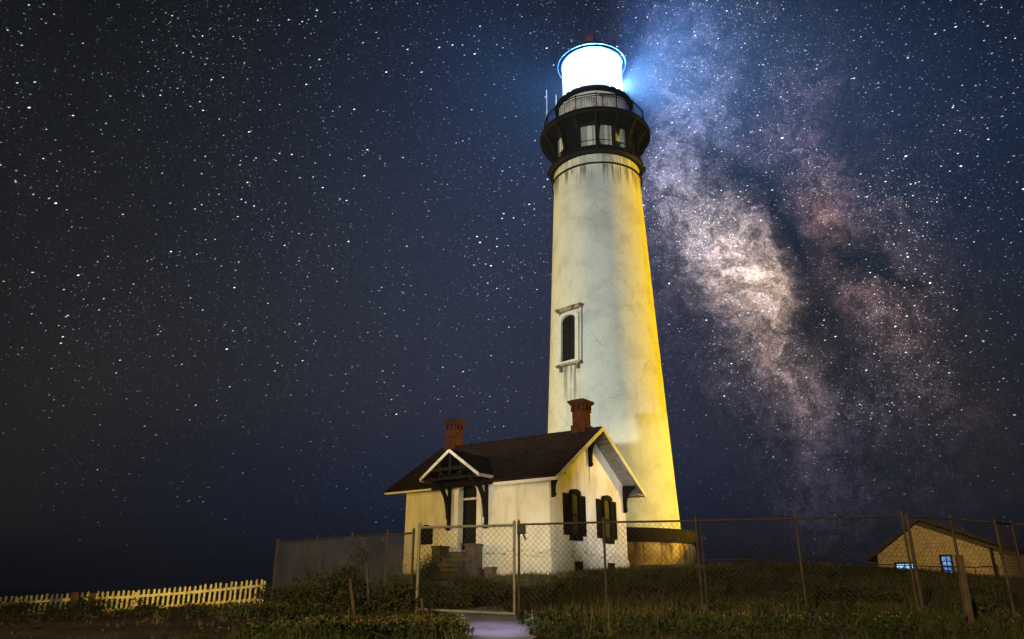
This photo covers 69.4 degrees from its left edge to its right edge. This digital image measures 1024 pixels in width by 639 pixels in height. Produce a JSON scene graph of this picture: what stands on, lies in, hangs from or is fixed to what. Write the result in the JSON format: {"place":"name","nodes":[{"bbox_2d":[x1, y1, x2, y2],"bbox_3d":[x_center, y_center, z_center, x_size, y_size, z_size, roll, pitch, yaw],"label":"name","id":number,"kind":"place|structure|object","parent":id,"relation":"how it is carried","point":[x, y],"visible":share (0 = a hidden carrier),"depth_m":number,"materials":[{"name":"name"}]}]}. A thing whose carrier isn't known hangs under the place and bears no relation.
{"place":"outdoors","nodes":[
{"label":"outdoors","id":0,"kind":"place"},
{"bbox_2d":[0,590,244,614],"bbox_3d":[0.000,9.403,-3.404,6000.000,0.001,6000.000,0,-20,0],"label":"sea","id":1,"kind":"structure","parent":0,"point":[15,593],"depth_m":1098.44,"materials":[{"name":"black liquid"}]},
{"bbox_2d":[365,563,369,604],"bbox_3d":[-2.533,4.646,12.995,0.125,0.688,0.040,0,-20,0],"label":"wooden stake","id":2,"kind":"object","parent":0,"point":[367,581],"visible":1,"depth_m":12.99,"materials":[{"name":"brown wood"}]},
{"bbox_2d":[431,581,536,638],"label":"path","id":3,"kind":"structure","parent":0,"point":[490,626],"depth_m":10.22,"materials":[{"name":"concrete"}]},
{"bbox_2d":[0,560,1023,638],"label":"ground","id":4,"kind":"structure","parent":0,"point":[55,629],"depth_m":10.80,"materials":[{"name":"green plant"}]},
{"bbox_2d":[0,597,41,620],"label":"shrub","id":5,"kind":"object","parent":4,"relation":"on","point":[23,606],"visible":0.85,"depth_m":18.58,"materials":[{"name":"green plant"}]},
{"bbox_2d":[69,592,78,612],"bbox_3d":[-12.521,8.181,21.074,0.150,0.790,0.140,0,-20,0],"label":"wooden post","id":6,"kind":"object","parent":4,"relation":"on","point":[74,595],"visible":0.48,"depth_m":21.10,"materials":[{"name":"brown wood"}]},
{"bbox_2d":[27,592,122,617],"bbox_3d":[-11.282,7.424,19.002,2.409,0.848,1.784,0,-20,0],"label":"shrub","id":7,"kind":"object","parent":4,"relation":"on","point":[95,610],"visible":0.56,"depth_m":18.89,"materials":[{"name":"green plant"}]},
{"bbox_2d":[87,593,95,611],"bbox_3d":[-12.011,8.191,21.070,0.150,0.770,0.140,0,-20,0],"label":"wooden post","id":8,"kind":"object","parent":4,"relation":"on","point":[92,594],"visible":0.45,"depth_m":21.11,"materials":[{"name":"brown wood"}]},
{"bbox_2d":[0,579,266,616],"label":"picket fence","id":9,"kind":"object","parent":4,"relation":"on","point":[137,595],"visible":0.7,"depth_m":22.22,"materials":[{"name":"white paint"}]},
{"bbox_2d":[100,597,166,615],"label":"shrub","id":10,"kind":"object","parent":4,"relation":"on","point":[142,607],"visible":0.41,"depth_m":18.48,"materials":[{"name":"green plant"}]},
{"bbox_2d":[158,601,242,612],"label":"shrub","id":11,"kind":"object","parent":4,"relation":"on","point":[182,607],"visible":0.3,"depth_m":18.48,"materials":[{"name":"green plant"}]},
{"bbox_2d":[252,584,302,602],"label":"shrub","id":12,"kind":"object","parent":4,"relation":"on","point":[262,594],"visible":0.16,"depth_m":18.66,"materials":[{"name":"green plant"}]},
{"bbox_2d":[259,582,328,609],"bbox_3d":[-4.438,5.663,15.011,1.558,0.656,1.440,0,-20,0],"label":"shrub","id":13,"kind":"object","parent":4,"relation":"on","point":[289,596],"visible":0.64,"depth_m":14.80,"materials":[{"name":"green plant"}]},
{"bbox_2d":[287,540,386,615],"bbox_3d":[-3.275,4.940,14.039,1.978,1.450,1.473,0,-20,0],"label":"shrub","id":14,"kind":"object","parent":4,"relation":"on","point":[341,597],"visible":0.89,"depth_m":13.84,"materials":[{"name":"green plant"}]},
{"bbox_2d":[272,533,402,601],"bbox_3d":[-4.534,7.418,22.237,0.431,1.882,12.216,-2,-20,5],"label":"chain link fence","id":15,"kind":"object","parent":4,"relation":"on","point":[383,558],"visible":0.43,"depth_m":20.07,"materials":[{"name":"grey metal"}]},
{"bbox_2d":[270,528,414,610],"bbox_3d":[-3.540,5.055,14.846,4.598,1.510,0.114,-17,-26,38],"label":"chain link fence","id":16,"kind":"object","parent":4,"relation":"on","point":[386,553],"visible":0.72,"depth_m":14.81,"materials":[{"name":"grey metal"}]},
{"bbox_2d":[348,578,355,617],"bbox_3d":[-2.666,4.653,12.354,0.168,0.626,0.050,0,-20,0],"label":"wooden stake","id":17,"kind":"object","parent":4,"relation":"on","point":[352,597],"visible":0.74,"depth_m":12.34,"materials":[{"name":"brown wood"}]},
{"bbox_2d":[356,558,415,598],"bbox_3d":[-3.829,7.501,21.430,2.541,1.336,2.338,-7,-21,19],"label":"shrub","id":18,"kind":"object","parent":4,"relation":"on","point":[373,576],"visible":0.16,"depth_m":20.98,"materials":[{"name":"green plant"}]},
{"bbox_2d":[347,570,428,616],"bbox_3d":[-2.195,4.917,13.123,1.445,0.902,1.128,0,-20,0],"label":"shrub","id":19,"kind":"object","parent":4,"relation":"on","point":[393,597],"visible":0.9,"depth_m":12.95,"materials":[{"name":"green plant"}]},
{"bbox_2d":[420,598,423,613],"bbox_3d":[-1.519,4.927,12.574,0.106,0.369,0.050,0,-20,0],"label":"wooden stake","id":20,"kind":"object","parent":4,"relation":"on","point":[421,603],"visible":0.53,"depth_m":12.58,"materials":[{"name":"brown wood"}]},
{"bbox_2d":[413,545,446,581],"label":"shrub","id":21,"kind":"object","parent":4,"relation":"on","point":[426,570],"visible":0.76,"depth_m":27.03,"materials":[{"name":"green plant"}]},
{"bbox_2d":[419,581,485,609],"bbox_3d":[-1.184,5.487,14.583,1.182,0.676,1.179,9,-22,-22],"label":"shrub","id":22,"kind":"object","parent":4,"relation":"on","point":[438,604],"visible":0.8,"depth_m":14.43,"materials":[{"name":"green plant"}]},
{"bbox_2d":[415,520,515,614],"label":"chain link gate","id":23,"kind":"structure","parent":4,"relation":"on","point":[420,527],"depth_m":13.27,"materials":[{"name":"metal"}]},
{"bbox_2d":[517,524,526,539],"bbox_3d":[0.177,3.854,13.414,0.174,0.281,0.150,0,-20,0],"label":"metal box","id":24,"kind":"object","parent":23,"relation":"attached to","point":[521,528],"visible":1,"depth_m":13.36,"materials":[{"name":"grey metal"}]},
{"bbox_2d":[447,579,524,607],"bbox_3d":[-0.530,5.690,15.293,1.608,0.688,1.563,0,-20,0],"label":"shrub","id":25,"kind":"object","parent":4,"relation":"on","point":[483,589],"visible":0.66,"depth_m":15.13,"materials":[{"name":"green plant"}]},
{"bbox_2d":[485,567,497,578],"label":"concrete block","id":26,"kind":"structure","parent":4,"relation":"on","point":[489,571],"depth_m":26.57,"materials":[{"name":"grey concrete"}]},
{"bbox_2d":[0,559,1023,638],"bbox_3d":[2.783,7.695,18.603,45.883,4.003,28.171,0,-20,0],"label":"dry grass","id":27,"kind":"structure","parent":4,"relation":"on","point":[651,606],"depth_m":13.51,"materials":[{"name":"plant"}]},
{"bbox_2d":[384,398,645,578],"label":"cottage","id":28,"kind":"structure","parent":4,"relation":"on","point":[580,471],"depth_m":30.44,"materials":[{"name":"beige paint"}]},
{"bbox_2d":[462,486,476,550],"bbox_3d":[-1.658,8.153,30.484,0.920,2.620,0.112,-14,-24,33],"label":"door","id":29,"kind":"structure","parent":28,"relation":"in","point":[470,492],"depth_m":30.59,"materials":[{"name":"black"}]},
{"bbox_2d":[563,489,586,540],"bbox_3d":[2.547,7.788,29.535,0.138,2.000,1.720,-14,-24,33],"label":"window","id":30,"kind":"structure","parent":28,"relation":"in","point":[574,505],"depth_m":29.49,"materials":[{"name":"black paint"}]},
{"bbox_2d":[596,495,617,543],"bbox_3d":[4.085,8.523,31.566,0.138,2.000,1.720,-14,-24,33],"label":"window","id":31,"kind":"structure","parent":28,"relation":"in","point":[605,506],"depth_m":31.55,"materials":[{"name":"black paint"}]},
{"bbox_2d":[527,576,573,599],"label":"shrub","id":32,"kind":"object","parent":4,"relation":"on","point":[548,592],"visible":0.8,"depth_m":16.34,"materials":[{"name":"green plant"}]},
{"bbox_2d":[155,594,1023,638],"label":"flower foliage","id":33,"kind":"object","parent":4,"relation":"on","point":[383,626],"visible":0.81,"depth_m":8.91,"materials":[{"name":"green plant"}]},
{"bbox_2d":[599,571,625,579],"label":"shrub","id":34,"kind":"object","parent":4,"relation":"on","point":[608,576],"visible":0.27,"depth_m":23.05,"materials":[{"name":"green plant"}]},
{"bbox_2d":[540,19,696,565],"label":"lighthouse","id":35,"kind":"object","parent":4,"relation":"on","point":[595,136],"visible":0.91,"depth_m":42.32,"materials":[{"name":"paint"}]},
{"bbox_2d":[555,302,583,372],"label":"window","id":36,"kind":"structure","parent":35,"relation":"in","point":[569,325],"depth_m":41.43,"materials":[{"name":"white paint"}]},
{"bbox_2d":[700,604,705,612],"bbox_3d":[3.211,4.969,12.452,0.129,0.347,0.090,0,-20,0],"label":"wooden stump","id":37,"kind":"object","parent":4,"relation":"on","point":[702,605],"visible":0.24,"depth_m":12.45,"materials":[{"name":"brown wood"}]},
{"bbox_2d":[517,510,921,615],"bbox_3d":[3.699,4.468,13.353,7.204,1.990,0.104,0,-20,0],"label":"chain link fence","id":38,"kind":"object","parent":4,"relation":"on","point":[695,521],"visible":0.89,"depth_m":13.38,"materials":[{"name":"metal"}]},
{"bbox_2d":[695,557,831,564],"bbox_3d":[10.735,10.630,31.656,5.692,0.868,0.319,-2,-20,5],"label":"pipe railing","id":39,"kind":"object","parent":4,"relation":"on","point":[738,559],"visible":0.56,"depth_m":31.86,"materials":[{"name":"metal"}]},
{"bbox_2d":[865,586,908,604],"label":"shrub","id":40,"kind":"object","parent":4,"relation":"on","point":[893,597],"visible":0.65,"depth_m":15.16,"materials":[{"name":"green plant"}]},
{"bbox_2d":[815,559,999,576],"bbox_3d":[17.360,11.327,32.480,8.248,1.502,0.442,1,-20,-4],"label":"pipe railing","id":41,"kind":"object","parent":4,"relation":"on","point":[912,565],"visible":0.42,"depth_m":32.71,"materials":[{"name":"metal"}]},
{"bbox_2d":[867,519,1023,577],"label":"shed","id":42,"kind":"structure","parent":4,"relation":"on","point":[979,549],"depth_m":38.76,"materials":[{"name":"beige wood"}]},
{"bbox_2d":[894,562,912,568],"bbox_3d":[20.918,13.202,39.375,0.969,0.551,0.072,-12,-23,30],"label":"window","id":43,"kind":"structure","parent":42,"relation":"in","point":[898,563],"depth_m":39.46,"materials":[{"name":"blue glass"}]},
{"bbox_2d":[939,554,954,572],"bbox_3d":[22.600,12.797,38.404,0.583,1.130,0.072,-12,-23,30],"label":"window","id":44,"kind":"structure","parent":42,"relation":"in","point":[944,558],"depth_m":38.46,"materials":[{"name":"blue glass"}]},
{"bbox_2d":[905,512,1023,614],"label":"chain link fence","id":45,"kind":"object","parent":4,"relation":"on","point":[1003,556],"visible":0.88,"depth_m":13.53,"materials":[{"name":"metal"}]},
{"bbox_2d":[955,555,974,627],"bbox_3d":[6.032,3.705,9.825,0.109,1.097,0.082,0,-20,0],"label":"wooden post","id":46,"kind":"object","parent":4,"relation":"on","point":[963,584],"visible":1,"depth_m":9.84,"materials":[{"name":"brown wood"}]},
{"bbox_2d":[953,594,1021,622],"bbox_3d":[7.130,4.394,11.145,0.905,0.609,0.922,-7,-21,18],"label":"shrub","id":47,"kind":"object","parent":4,"relation":"on","point":[983,606],"visible":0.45,"depth_m":10.99,"materials":[{"name":"green plant"}]},
{"bbox_2d":[0,0,1023,589],"label":"sky","id":48,"kind":"structure","parent":0,"point":[256,256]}
]}

